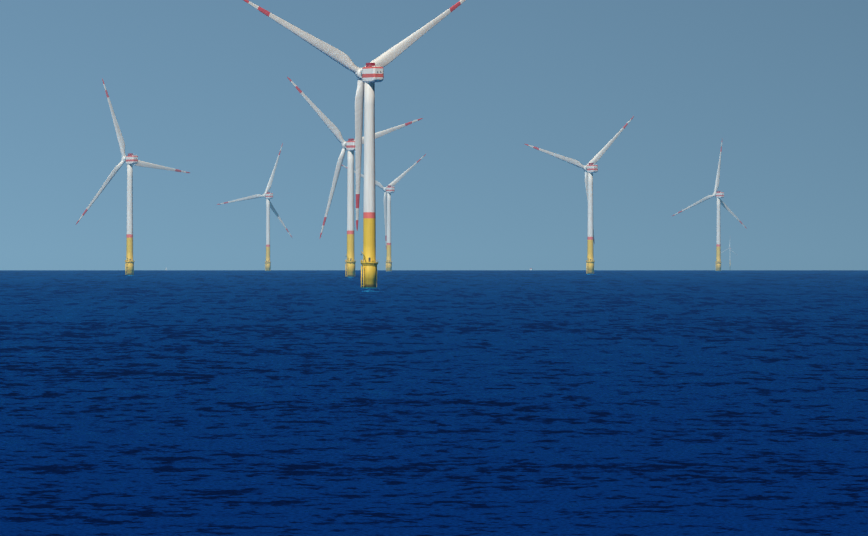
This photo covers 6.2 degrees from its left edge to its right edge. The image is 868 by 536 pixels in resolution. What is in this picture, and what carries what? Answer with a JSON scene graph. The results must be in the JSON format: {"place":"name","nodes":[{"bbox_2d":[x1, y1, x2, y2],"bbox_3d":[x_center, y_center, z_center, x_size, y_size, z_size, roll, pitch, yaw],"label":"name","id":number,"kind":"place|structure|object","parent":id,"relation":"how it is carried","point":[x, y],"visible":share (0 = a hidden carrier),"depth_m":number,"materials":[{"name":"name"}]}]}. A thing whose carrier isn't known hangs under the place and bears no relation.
{"place":"outdoors","nodes":[
{"label":"outdoors","id":0,"kind":"place"},
{"bbox_2d":[0,270,867,535],"bbox_3d":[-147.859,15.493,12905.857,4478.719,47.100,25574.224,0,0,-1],"label":"sea","id":1,"kind":"structure","parent":0,"point":[439,403],"depth_m":769.60,"materials":[{"name":"liquid"}]},
{"bbox_2d":[76,79,189,274],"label":"turbine","id":2,"kind":"object","parent":1,"relation":"in","point":[130,159],"visible":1,"depth_m":6876.06,"materials":[{"name":"paint"}]},
{"bbox_2d":[217,143,291,270],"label":"turbine","id":3,"kind":"object","parent":1,"relation":"in","point":[267,195],"visible":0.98,"depth_m":10525.51,"materials":[{"name":"paint"}]},
{"bbox_2d":[244,0,465,286],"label":"turbine","id":4,"kind":"object","parent":1,"relation":"in","point":[369,75],"visible":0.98,"depth_m":3714.90,"materials":[{"name":"paint"}]},
{"bbox_2d":[287,77,422,276],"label":"turbine","id":5,"kind":"object","parent":1,"relation":"in","point":[349,147],"visible":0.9,"depth_m":6041.55,"materials":[{"name":"paint"}]},
{"bbox_2d":[342,154,425,270],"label":"turbine","id":6,"kind":"object","parent":1,"relation":"in","point":[389,189],"visible":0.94,"depth_m":9677.73,"materials":[{"name":"paint"}]},
{"bbox_2d":[525,116,633,273],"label":"turbine","id":7,"kind":"object","parent":1,"relation":"in","point":[589,168],"visible":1,"depth_m":7535.96,"materials":[{"name":"paint"}]},
{"bbox_2d":[673,142,746,270],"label":"turbine","id":8,"kind":"object","parent":1,"relation":"in","point":[718,195],"visible":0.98,"depth_m":10403.02,"materials":[{"name":"paint"}]},
{"bbox_2d":[723,243,736,269],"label":"turbine","id":9,"kind":"object","parent":1,"relation":"in","point":[730,255],"visible":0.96,"depth_m":21984.11,"materials":[{"name":"paint"}]},
{"bbox_2d":[0,0,867,269],"label":"sky","id":10,"kind":"structure","parent":0,"point":[203,89],"materials":[{"name":"blue"}]}
]}

